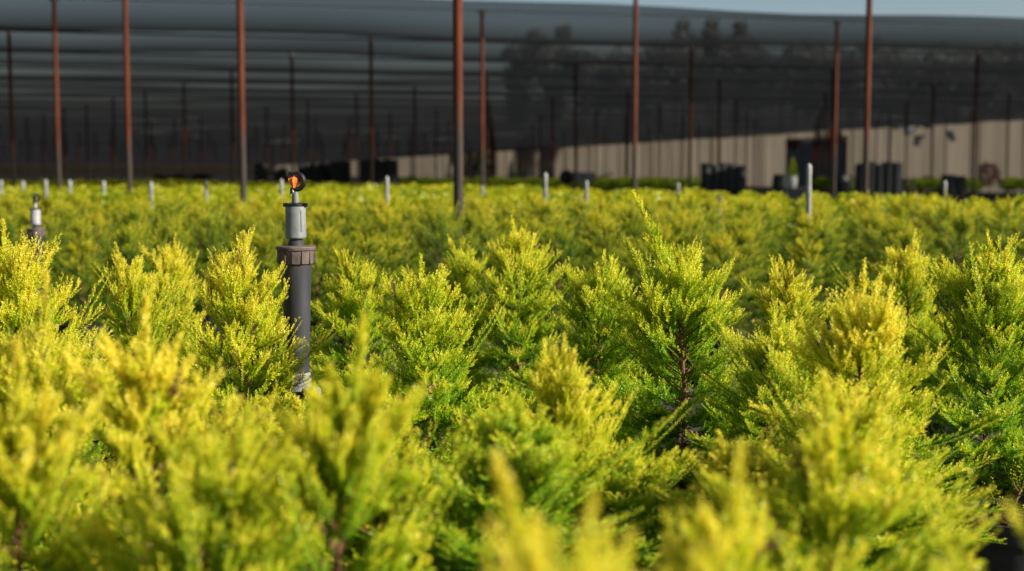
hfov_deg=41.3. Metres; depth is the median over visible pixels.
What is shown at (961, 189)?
upturned tub
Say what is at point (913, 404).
golden shrub
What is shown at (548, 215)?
golden shrub
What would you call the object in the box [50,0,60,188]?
rusty post
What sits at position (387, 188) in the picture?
standpipe
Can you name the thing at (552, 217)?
golden shrub
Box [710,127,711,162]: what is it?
rusty post
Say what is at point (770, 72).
shade cloth roof
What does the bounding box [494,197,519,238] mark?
golden shrub
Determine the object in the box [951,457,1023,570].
shrub
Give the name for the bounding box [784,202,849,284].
golden shrub
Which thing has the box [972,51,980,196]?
rusty post
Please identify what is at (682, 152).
rusty post
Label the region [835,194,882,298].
golden shrub
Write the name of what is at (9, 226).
golden shrub
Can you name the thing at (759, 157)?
rusty post
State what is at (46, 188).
standpipe
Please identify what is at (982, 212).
golden shrub
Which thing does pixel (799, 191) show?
black crate
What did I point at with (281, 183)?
standpipe
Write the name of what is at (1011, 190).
tub shrub
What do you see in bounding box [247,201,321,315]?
golden shrub
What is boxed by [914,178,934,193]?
tub shrub
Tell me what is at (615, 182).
tub shrub
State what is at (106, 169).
wall
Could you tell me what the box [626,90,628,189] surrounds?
rusty post
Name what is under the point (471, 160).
rusty post
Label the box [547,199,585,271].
golden shrub
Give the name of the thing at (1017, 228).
golden shrub
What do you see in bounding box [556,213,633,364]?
golden shrub
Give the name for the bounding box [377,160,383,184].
pot stack
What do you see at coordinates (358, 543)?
golden shrub
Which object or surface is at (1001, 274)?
golden shrub
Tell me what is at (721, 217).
golden shrub
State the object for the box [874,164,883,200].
pot stack
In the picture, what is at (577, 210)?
golden shrub
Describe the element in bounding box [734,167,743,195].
pot stack
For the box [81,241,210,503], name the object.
golden shrub
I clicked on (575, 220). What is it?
golden shrub
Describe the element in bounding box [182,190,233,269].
golden shrub
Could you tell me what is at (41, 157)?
rusty post
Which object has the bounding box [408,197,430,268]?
golden shrub
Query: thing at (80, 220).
golden shrub
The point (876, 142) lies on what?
rusty post
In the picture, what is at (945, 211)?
golden shrub
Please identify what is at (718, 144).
rusty post
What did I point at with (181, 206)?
golden shrub
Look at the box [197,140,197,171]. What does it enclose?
rusty post
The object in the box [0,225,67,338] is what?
golden shrub
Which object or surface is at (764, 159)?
rusty post
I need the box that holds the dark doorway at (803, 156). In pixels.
[785,136,847,186]
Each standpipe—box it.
[0,180,2,194]
[21,181,24,191]
[44,180,47,197]
[68,180,71,193]
[101,180,105,199]
[149,182,153,223]
[204,180,207,199]
[279,179,283,205]
[385,176,388,206]
[543,172,547,200]
[579,180,587,245]
[676,183,679,199]
[718,194,720,229]
[805,163,811,242]
[942,180,946,198]
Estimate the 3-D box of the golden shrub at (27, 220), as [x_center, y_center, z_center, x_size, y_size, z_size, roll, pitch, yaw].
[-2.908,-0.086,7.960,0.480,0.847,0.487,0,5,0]
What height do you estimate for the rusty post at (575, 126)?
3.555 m
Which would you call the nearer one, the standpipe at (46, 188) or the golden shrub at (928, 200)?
the golden shrub at (928, 200)
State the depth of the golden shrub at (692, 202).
8.02 m
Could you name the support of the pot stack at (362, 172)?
on the ground
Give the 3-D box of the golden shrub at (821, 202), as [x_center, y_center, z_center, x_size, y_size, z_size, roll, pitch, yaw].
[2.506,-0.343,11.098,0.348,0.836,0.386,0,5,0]
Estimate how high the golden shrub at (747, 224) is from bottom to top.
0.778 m
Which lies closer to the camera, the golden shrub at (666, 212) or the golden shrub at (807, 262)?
the golden shrub at (807, 262)
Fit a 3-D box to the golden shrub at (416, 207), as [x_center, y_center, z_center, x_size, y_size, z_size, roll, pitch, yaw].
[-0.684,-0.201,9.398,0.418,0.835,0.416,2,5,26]
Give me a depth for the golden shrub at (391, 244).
6.29 m
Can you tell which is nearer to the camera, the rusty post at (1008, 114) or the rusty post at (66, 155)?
the rusty post at (1008, 114)
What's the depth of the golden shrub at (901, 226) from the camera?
6.94 m
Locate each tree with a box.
[785,138,803,175]
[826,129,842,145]
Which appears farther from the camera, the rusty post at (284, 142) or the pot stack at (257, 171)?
the rusty post at (284, 142)
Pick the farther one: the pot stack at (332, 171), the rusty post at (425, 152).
the rusty post at (425, 152)
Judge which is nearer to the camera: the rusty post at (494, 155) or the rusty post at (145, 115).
the rusty post at (145, 115)
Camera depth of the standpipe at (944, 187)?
11.36 m
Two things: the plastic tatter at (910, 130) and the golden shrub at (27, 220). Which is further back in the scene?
the plastic tatter at (910, 130)
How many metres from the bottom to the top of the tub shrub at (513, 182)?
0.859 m
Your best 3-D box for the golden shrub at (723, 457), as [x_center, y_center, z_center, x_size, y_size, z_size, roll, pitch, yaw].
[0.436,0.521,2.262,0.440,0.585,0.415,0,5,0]
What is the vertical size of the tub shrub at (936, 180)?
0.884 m
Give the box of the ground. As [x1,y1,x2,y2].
[0,175,1023,564]
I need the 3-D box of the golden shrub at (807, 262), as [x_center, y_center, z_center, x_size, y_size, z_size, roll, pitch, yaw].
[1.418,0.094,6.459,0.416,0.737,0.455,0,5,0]
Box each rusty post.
[3,141,4,179]
[7,32,14,185]
[21,143,22,179]
[26,117,28,178]
[41,136,42,178]
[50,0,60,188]
[52,134,54,178]
[62,107,65,179]
[65,132,66,179]
[85,104,88,179]
[98,140,99,179]
[111,126,112,179]
[112,96,115,179]
[122,0,131,192]
[123,138,124,179]
[144,91,147,179]
[150,121,152,178]
[182,141,182,173]
[183,83,186,181]
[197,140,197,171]
[230,72,233,182]
[236,0,246,202]
[250,135,251,181]
[256,125,256,162]
[271,133,271,177]
[273,145,273,181]
[283,122,284,167]
[288,54,294,171]
[319,130,319,163]
[346,128,346,160]
[349,116,350,180]
[355,94,357,183]
[368,37,373,184]
[398,142,398,182]
[409,137,409,175]
[414,87,415,176]
[425,130,425,175]
[428,145,428,177]
[435,108,436,178]
[435,143,435,177]
[443,148,443,177]
[448,121,449,177]
[453,0,462,241]
[463,135,463,176]
[471,143,471,178]
[478,11,486,185]
[485,77,487,185]
[489,103,490,175]
[491,116,491,157]
[492,127,493,174]
[494,139,494,178]
[520,141,520,177]
[523,137,523,179]
[527,132,527,176]
[532,124,532,176]
[539,114,540,184]
[542,143,542,177]
[547,140,547,174]
[552,97,553,176]
[554,136,554,177]
[563,130,563,169]
[574,64,576,190]
[588,134,588,171]
[595,110,596,176]
[603,128,604,174]
[608,138,608,177]
[625,119,626,174]
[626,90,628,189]
[632,0,637,189]
[642,136,642,176]
[648,124,649,178]
[659,105,660,190]
[665,131,666,176]
[681,115,682,191]
[688,48,692,189]
[697,121,699,190]
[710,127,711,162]
[717,81,720,162]
[720,132,720,162]
[734,97,736,163]
[745,112,747,190]
[753,120,754,191]
[759,126,760,189]
[764,131,764,187]
[812,129,813,177]
[814,124,815,190]
[816,117,817,191]
[819,105,821,192]
[823,93,826,192]
[829,69,833,200]
[832,22,839,199]
[862,0,872,193]
[875,121,877,163]
[888,111,889,161]
[904,102,907,192]
[930,81,935,192]
[944,118,946,174]
[969,109,972,192]
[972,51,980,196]
[1005,93,1009,192]
[1022,129,1023,192]
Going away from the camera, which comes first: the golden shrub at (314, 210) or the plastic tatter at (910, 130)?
the golden shrub at (314, 210)
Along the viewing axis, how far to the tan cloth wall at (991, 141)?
91.65 m
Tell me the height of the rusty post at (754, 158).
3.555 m
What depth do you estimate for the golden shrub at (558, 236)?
6.58 m
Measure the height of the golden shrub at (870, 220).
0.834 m
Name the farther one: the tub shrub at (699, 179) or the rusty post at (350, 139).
the rusty post at (350, 139)
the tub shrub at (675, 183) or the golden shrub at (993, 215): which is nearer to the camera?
the golden shrub at (993, 215)
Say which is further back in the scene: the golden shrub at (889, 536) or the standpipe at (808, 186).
the standpipe at (808, 186)
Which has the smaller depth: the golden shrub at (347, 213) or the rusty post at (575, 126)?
the golden shrub at (347, 213)
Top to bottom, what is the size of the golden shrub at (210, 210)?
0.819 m
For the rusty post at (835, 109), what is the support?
on the ground
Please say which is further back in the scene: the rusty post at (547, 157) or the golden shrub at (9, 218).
the rusty post at (547, 157)
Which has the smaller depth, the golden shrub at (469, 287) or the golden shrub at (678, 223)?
the golden shrub at (469, 287)
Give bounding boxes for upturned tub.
[771,174,789,193]
[836,174,849,202]
[939,175,955,200]
[956,176,966,203]
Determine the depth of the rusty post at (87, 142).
48.83 m
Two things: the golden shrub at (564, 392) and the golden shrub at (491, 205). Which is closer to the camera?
the golden shrub at (564, 392)
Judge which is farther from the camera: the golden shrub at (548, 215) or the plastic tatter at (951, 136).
the plastic tatter at (951, 136)
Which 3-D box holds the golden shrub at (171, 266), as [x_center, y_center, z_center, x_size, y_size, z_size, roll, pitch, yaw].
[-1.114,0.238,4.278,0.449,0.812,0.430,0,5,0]
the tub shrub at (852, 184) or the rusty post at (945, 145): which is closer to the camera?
the tub shrub at (852, 184)
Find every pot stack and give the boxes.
[154,174,161,179]
[174,174,181,179]
[192,175,198,180]
[198,173,205,180]
[205,174,212,180]
[254,163,262,181]
[260,166,267,181]
[274,171,279,182]
[278,168,286,182]
[297,162,305,183]
[303,163,310,181]
[309,164,316,182]
[315,165,320,183]
[321,165,328,182]
[329,162,336,181]
[336,164,342,183]
[341,161,349,183]
[358,160,366,183]
[365,161,369,183]
[373,161,378,184]
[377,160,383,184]
[383,159,390,182]
[390,161,396,183]
[391,160,397,183]
[701,163,711,193]
[711,165,719,192]
[717,163,728,192]
[726,165,735,195]
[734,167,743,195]
[737,166,745,190]
[854,165,862,194]
[868,162,875,198]
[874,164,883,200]
[883,164,892,199]
[891,164,900,197]
[893,163,902,195]
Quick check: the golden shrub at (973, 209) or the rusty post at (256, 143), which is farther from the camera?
the rusty post at (256, 143)
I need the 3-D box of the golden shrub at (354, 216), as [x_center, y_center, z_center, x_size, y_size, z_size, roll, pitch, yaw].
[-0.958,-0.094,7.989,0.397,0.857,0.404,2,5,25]
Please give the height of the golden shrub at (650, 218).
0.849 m
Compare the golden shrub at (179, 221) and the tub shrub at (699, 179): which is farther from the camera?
the tub shrub at (699, 179)
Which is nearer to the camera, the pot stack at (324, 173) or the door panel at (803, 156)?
the pot stack at (324, 173)
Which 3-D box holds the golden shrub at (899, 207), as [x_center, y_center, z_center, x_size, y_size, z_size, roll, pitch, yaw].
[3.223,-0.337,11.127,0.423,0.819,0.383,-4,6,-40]
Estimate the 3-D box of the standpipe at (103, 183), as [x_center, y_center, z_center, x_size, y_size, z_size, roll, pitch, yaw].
[-3.952,-0.559,13.199,0.044,0.918,0.041,0,5,0]
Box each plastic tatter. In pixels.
[903,126,919,134]
[913,135,925,145]
[922,125,930,128]
[946,129,955,141]
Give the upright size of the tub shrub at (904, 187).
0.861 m
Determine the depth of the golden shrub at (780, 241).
9.45 m
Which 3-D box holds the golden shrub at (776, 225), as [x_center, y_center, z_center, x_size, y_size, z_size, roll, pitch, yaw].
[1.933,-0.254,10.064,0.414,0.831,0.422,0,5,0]
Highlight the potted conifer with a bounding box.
[787,158,797,187]
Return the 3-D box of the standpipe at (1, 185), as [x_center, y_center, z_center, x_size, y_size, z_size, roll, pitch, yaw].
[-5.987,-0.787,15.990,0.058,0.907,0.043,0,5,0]
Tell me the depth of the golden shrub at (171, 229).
6.49 m
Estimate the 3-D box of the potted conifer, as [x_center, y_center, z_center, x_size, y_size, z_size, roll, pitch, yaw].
[5.759,-2.313,27.902,0.272,0.620,0.257,0,5,0]
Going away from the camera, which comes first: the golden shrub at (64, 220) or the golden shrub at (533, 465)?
the golden shrub at (533, 465)
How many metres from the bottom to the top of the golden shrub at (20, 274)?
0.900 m
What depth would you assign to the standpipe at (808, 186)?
7.37 m
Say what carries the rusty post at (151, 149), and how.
on the ground
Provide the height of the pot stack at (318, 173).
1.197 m
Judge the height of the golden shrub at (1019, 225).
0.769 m
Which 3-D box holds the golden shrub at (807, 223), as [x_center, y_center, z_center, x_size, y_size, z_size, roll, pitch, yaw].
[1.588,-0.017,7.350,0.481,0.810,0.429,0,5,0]
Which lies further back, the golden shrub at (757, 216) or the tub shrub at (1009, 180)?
the tub shrub at (1009, 180)
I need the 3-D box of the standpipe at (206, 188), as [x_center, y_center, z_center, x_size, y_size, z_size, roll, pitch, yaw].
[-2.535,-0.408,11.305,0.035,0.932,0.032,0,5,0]
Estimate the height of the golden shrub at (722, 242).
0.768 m
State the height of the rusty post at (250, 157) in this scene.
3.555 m
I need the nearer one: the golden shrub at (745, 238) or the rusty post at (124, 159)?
the golden shrub at (745, 238)
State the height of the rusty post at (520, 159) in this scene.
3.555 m
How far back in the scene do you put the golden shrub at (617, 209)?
8.32 m
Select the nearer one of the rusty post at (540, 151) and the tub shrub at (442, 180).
the tub shrub at (442, 180)
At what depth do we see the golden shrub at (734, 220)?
7.62 m
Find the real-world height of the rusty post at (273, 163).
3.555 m
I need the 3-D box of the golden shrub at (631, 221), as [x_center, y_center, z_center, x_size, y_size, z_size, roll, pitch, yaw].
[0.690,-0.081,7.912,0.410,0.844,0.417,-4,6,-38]
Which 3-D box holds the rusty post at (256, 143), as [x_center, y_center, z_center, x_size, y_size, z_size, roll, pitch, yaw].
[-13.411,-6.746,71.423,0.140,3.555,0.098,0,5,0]
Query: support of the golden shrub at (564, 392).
on the ground
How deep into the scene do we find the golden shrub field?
14.88 m
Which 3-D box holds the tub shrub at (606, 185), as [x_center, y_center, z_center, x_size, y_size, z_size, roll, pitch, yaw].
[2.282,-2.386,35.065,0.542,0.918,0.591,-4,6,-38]
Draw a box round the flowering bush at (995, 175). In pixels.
[977,162,1001,206]
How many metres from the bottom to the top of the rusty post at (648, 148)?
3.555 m
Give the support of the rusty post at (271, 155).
on the ground
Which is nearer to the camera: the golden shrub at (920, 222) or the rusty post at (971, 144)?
the golden shrub at (920, 222)
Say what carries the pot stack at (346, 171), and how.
on the ground
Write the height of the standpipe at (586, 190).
0.931 m
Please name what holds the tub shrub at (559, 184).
on the ground
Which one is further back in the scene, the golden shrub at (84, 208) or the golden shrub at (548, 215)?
the golden shrub at (84, 208)
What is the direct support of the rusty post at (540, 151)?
on the ground
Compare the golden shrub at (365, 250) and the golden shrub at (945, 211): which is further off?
the golden shrub at (945, 211)
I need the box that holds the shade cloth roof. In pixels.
[0,0,1023,164]
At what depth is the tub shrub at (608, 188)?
35.55 m
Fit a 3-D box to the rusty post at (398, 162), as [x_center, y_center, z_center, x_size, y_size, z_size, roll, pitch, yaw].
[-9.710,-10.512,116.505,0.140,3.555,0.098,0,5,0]
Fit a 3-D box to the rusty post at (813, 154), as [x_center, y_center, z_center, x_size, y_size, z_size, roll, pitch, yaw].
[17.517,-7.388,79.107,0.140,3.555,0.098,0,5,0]
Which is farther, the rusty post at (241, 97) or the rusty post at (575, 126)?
the rusty post at (575, 126)
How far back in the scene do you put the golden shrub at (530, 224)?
7.36 m
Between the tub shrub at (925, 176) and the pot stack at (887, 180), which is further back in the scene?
the tub shrub at (925, 176)
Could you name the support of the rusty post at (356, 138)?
on the ground
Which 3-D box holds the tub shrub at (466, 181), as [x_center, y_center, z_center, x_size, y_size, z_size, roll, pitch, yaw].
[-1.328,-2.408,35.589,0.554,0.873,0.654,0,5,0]
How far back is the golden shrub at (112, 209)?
11.24 m
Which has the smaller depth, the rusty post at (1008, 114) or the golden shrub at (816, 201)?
the golden shrub at (816, 201)
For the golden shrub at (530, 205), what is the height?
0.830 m
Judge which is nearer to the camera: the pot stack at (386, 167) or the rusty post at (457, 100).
the rusty post at (457, 100)
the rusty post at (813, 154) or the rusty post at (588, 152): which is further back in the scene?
the rusty post at (588, 152)
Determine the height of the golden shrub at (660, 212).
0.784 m
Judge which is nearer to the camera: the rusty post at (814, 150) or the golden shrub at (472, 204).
the golden shrub at (472, 204)
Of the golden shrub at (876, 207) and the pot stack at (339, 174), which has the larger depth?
the pot stack at (339, 174)
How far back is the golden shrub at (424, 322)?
3.04 m
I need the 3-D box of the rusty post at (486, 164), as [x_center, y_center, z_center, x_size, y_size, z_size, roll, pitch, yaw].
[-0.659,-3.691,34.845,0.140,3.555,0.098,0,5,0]
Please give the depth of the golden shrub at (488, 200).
9.94 m
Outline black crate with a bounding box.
[780,188,804,200]
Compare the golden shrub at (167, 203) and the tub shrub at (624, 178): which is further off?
the tub shrub at (624, 178)
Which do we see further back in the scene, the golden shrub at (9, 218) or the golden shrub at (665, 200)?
the golden shrub at (665, 200)
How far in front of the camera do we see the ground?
66.25 m
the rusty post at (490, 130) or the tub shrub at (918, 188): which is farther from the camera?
the rusty post at (490, 130)
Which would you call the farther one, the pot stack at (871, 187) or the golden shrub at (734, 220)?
the pot stack at (871, 187)
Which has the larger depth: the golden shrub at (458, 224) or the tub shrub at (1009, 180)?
the tub shrub at (1009, 180)
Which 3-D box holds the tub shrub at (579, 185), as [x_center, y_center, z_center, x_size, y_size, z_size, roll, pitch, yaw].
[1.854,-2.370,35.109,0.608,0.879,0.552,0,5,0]
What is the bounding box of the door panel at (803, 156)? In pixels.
[788,139,844,186]
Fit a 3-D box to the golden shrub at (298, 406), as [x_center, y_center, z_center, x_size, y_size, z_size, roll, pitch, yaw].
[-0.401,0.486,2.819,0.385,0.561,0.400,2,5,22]
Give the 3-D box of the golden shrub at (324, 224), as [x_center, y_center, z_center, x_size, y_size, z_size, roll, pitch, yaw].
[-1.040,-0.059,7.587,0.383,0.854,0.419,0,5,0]
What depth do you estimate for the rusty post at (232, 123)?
33.26 m
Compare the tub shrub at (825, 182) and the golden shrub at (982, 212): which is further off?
the tub shrub at (825, 182)
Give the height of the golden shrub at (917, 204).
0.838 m
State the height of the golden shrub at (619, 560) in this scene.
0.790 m
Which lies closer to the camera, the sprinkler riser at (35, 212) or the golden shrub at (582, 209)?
the sprinkler riser at (35, 212)
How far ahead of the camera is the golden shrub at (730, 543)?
1.25 m
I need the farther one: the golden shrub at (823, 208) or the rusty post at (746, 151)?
the rusty post at (746, 151)
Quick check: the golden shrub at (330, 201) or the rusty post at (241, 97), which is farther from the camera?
the rusty post at (241, 97)
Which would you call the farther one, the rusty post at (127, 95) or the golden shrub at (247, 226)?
the rusty post at (127, 95)
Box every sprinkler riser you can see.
[17,193,49,314]
[276,171,320,413]
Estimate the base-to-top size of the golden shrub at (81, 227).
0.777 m
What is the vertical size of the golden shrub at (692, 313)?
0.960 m
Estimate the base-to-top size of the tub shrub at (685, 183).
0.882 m
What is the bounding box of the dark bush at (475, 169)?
[472,148,496,179]
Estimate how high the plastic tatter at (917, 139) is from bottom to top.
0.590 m
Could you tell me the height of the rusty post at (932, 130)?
3.555 m
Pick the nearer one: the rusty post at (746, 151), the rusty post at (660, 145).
the rusty post at (660, 145)
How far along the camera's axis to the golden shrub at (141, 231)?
6.84 m
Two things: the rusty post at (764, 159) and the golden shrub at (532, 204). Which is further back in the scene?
the rusty post at (764, 159)
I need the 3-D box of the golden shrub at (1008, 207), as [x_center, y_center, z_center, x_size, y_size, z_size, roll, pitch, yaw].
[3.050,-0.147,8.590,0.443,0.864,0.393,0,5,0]
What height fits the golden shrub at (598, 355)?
0.799 m
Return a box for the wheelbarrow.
[559,170,613,188]
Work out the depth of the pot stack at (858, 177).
28.32 m
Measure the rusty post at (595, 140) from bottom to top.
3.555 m
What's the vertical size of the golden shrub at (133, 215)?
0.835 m
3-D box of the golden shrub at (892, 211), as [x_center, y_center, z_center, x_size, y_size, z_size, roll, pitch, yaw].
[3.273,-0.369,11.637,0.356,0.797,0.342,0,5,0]
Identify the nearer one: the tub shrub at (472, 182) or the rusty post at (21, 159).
the tub shrub at (472, 182)
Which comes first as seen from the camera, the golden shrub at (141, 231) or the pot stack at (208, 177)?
the golden shrub at (141, 231)
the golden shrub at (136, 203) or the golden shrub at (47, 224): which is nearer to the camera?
the golden shrub at (47, 224)
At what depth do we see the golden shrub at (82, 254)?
6.46 m
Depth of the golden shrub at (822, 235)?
6.89 m
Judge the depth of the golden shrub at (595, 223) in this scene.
7.50 m
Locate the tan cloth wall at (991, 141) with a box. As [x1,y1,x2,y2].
[278,120,1023,192]
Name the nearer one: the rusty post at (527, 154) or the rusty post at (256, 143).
the rusty post at (256, 143)
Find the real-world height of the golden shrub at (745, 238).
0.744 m
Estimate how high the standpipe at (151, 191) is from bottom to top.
0.919 m
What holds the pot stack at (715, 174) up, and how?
on the ground
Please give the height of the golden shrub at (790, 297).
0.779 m
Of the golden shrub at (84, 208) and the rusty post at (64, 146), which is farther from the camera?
the rusty post at (64, 146)
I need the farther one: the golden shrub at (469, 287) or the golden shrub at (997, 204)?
the golden shrub at (997, 204)
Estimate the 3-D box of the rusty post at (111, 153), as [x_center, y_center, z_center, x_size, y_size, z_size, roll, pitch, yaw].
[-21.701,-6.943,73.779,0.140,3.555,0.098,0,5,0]
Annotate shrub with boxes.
[0,191,25,238]
[0,206,27,332]
[0,207,19,240]
[0,218,124,570]
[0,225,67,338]
[0,270,181,570]
[0,289,319,570]
[0,334,140,570]
[0,399,323,570]
[1,198,55,283]
[16,194,39,217]
[17,193,69,283]
[29,212,78,337]
[39,230,109,383]
[44,200,100,286]
[49,196,77,267]
[51,215,113,321]
[55,209,104,267]
[67,190,110,285]
[70,207,121,303]
[75,221,171,391]
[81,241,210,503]
[85,231,226,445]
[86,196,129,287]
[88,197,106,260]
[95,202,160,296]
[95,217,172,317]
[100,199,125,226]
[100,204,121,258]
[106,196,158,250]
[127,215,216,365]
[138,202,156,233]
[145,189,202,278]
[147,210,211,308]
[148,191,193,260]
[166,388,370,570]
[169,225,343,516]
[179,208,244,365]
[181,201,227,308]
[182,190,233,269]
[184,310,476,570]
[186,196,225,267]
[213,199,236,261]
[216,194,245,241]
[221,194,258,251]
[221,201,267,288]
[222,310,351,423]
[231,208,282,334]
[238,382,418,556]
[242,228,284,372]
[246,196,271,234]
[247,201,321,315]
[248,195,275,249]
[259,194,325,297]
[262,193,291,242]
[263,221,348,388]
[283,246,401,516]
[294,404,512,570]
[304,194,323,271]
[305,202,334,294]
[310,200,356,326]
[310,230,404,373]
[316,191,348,270]
[320,202,364,284]
[320,385,674,570]
[322,198,375,298]
[333,200,364,277]
[347,196,417,318]
[349,253,538,536]
[354,189,384,241]
[356,233,426,371]
[366,192,402,294]
[366,203,413,267]
[378,199,429,298]
[399,176,419,184]
[402,205,457,361]
[403,191,460,280]
[403,197,425,272]
[406,196,479,304]
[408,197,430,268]
[409,234,507,458]
[413,176,434,185]
[414,207,466,273]
[415,395,567,538]
[430,200,489,308]
[431,177,451,184]
[444,213,517,378]
[445,215,577,414]
[451,177,469,187]
[463,193,483,224]
[463,193,499,273]
[465,199,523,299]
[470,176,489,185]
[475,195,509,233]
[479,448,736,570]
[480,198,508,275]
[483,331,690,566]
[484,176,505,186]
[490,195,536,297]
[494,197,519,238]
[496,213,568,354]
[496,249,669,533]
[497,482,653,570]
[499,201,531,246]
[502,178,522,187]
[509,193,587,317]
[515,192,549,245]
[521,195,541,222]
[522,177,542,185]
[526,220,595,372]
[537,208,592,310]
[538,178,558,189]
[543,198,572,270]
[543,427,765,570]
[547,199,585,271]
[556,179,578,189]
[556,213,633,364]
[563,189,777,569]
[563,196,591,257]
[566,192,608,270]
[566,206,640,292]
[567,205,586,264]
[568,439,870,570]
[573,181,592,189]
[578,191,614,273]
[591,199,644,292]
[592,177,612,189]
[597,178,613,192]
[601,200,653,341]
[608,178,630,193]
[610,190,658,281]
[613,175,631,189]
[615,213,690,378]
[621,195,665,261]
[627,178,646,190]
[634,200,708,364]
[644,177,665,189]
[652,425,889,570]
[653,201,671,242]
[656,191,681,232]
[660,198,719,304]
[660,204,674,232]
[662,198,714,270]
[662,313,821,527]
[663,176,681,193]
[663,206,711,268]
[666,178,686,190]
[668,190,725,276]
[680,177,700,187]
[684,175,700,188]
[687,369,1000,570]
[689,222,766,385]
[698,192,726,292]
[698,197,732,227]
[700,253,843,459]
[702,194,727,267]
[704,211,766,303]
[704,224,795,343]
[704,257,969,566]
[707,209,730,265]
[714,192,774,287]
[720,203,734,229]
[724,216,783,325]
[727,205,776,288]
[744,371,1000,570]
[751,196,789,251]
[753,196,789,274]
[755,192,789,270]
[757,198,793,314]
[766,207,847,305]
[770,228,854,350]
[772,199,794,263]
[784,202,814,270]
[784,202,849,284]
[785,203,841,310]
[790,195,840,266]
[791,219,854,365]
[793,194,814,222]
[800,195,832,221]
[804,204,859,270]
[811,176,827,193]
[811,196,855,296]
[818,179,828,193]
[825,227,975,491]
[833,193,866,269]
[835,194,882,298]
[837,192,862,264]
[841,191,878,313]
[841,196,886,290]
[842,196,892,263]
[842,201,888,308]
[847,212,924,300]
[849,176,854,195]
[857,228,1023,567]
[861,363,1009,569]
[869,223,950,373]
[873,207,949,307]
[882,197,904,221]
[886,195,911,230]
[891,193,912,221]
[902,178,914,195]
[904,189,933,243]
[905,196,936,254]
[906,200,939,286]
[908,176,930,199]
[912,199,965,255]
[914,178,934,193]
[916,191,968,281]
[919,175,933,192]
[919,198,983,299]
[919,484,1023,570]
[922,200,988,363]
[922,210,984,353]
[925,177,940,195]
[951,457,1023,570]
[965,197,1000,254]
[965,202,992,266]
[966,178,984,207]
[967,177,986,194]
[968,194,1023,327]
[968,201,1006,300]
[981,195,1011,254]
[985,219,1023,349]
[991,205,1010,250]
[997,177,1018,203]
[1001,178,1022,193]
[1003,237,1023,316]
[1005,210,1023,252]
[1009,213,1023,357]
[1012,177,1023,212]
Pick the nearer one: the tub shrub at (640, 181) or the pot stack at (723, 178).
the pot stack at (723, 178)
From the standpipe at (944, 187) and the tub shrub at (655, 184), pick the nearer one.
the standpipe at (944, 187)
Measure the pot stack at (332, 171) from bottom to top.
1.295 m
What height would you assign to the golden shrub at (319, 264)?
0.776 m
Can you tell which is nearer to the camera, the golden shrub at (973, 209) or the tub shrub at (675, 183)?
the golden shrub at (973, 209)
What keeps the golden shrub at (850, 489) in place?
on the ground
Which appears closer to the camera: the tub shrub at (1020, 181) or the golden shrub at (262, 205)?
the golden shrub at (262, 205)
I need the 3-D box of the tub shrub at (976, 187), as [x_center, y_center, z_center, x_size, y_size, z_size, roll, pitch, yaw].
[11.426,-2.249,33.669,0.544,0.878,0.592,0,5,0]
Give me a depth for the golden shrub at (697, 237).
8.94 m
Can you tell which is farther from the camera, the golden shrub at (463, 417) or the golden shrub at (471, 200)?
the golden shrub at (471, 200)
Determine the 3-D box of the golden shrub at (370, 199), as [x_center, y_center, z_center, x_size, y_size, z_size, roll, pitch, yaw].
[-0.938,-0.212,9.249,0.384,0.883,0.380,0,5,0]
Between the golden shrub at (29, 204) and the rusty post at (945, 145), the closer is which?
the golden shrub at (29, 204)
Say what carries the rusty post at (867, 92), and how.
on the ground
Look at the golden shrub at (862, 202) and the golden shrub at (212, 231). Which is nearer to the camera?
the golden shrub at (212, 231)
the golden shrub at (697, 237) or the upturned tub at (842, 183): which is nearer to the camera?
the golden shrub at (697, 237)
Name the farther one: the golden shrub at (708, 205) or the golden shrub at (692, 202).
the golden shrub at (708, 205)
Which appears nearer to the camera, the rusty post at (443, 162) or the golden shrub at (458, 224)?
the golden shrub at (458, 224)
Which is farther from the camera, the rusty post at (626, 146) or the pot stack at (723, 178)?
the rusty post at (626, 146)
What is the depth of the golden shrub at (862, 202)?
9.31 m
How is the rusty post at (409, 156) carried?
on the ground
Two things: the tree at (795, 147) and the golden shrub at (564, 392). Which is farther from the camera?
the tree at (795, 147)
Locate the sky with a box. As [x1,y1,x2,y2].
[89,0,1023,169]
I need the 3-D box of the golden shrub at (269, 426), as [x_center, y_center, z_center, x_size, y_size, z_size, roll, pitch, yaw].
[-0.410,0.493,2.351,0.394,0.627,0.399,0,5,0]
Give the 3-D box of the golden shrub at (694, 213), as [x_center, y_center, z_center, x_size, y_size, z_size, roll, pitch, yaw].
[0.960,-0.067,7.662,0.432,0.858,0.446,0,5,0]
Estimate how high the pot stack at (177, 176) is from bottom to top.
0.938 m
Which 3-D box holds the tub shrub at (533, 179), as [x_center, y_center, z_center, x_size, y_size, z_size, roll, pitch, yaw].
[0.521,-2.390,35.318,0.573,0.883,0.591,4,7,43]
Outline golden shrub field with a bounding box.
[0,178,1023,249]
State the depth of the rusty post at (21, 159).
100.99 m
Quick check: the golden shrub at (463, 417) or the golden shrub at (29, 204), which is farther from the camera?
the golden shrub at (29, 204)
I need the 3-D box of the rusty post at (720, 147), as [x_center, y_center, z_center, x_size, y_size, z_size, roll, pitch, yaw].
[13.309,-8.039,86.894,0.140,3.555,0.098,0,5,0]
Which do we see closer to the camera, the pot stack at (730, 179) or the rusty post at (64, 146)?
the pot stack at (730, 179)
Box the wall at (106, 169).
[0,165,277,174]
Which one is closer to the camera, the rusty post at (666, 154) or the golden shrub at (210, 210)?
the golden shrub at (210, 210)
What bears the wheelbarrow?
on the ground
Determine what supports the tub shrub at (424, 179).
on the ground
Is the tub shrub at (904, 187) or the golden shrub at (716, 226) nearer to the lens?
the golden shrub at (716, 226)
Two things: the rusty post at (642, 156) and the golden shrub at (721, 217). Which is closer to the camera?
the golden shrub at (721, 217)
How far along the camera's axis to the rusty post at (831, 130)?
32.46 m

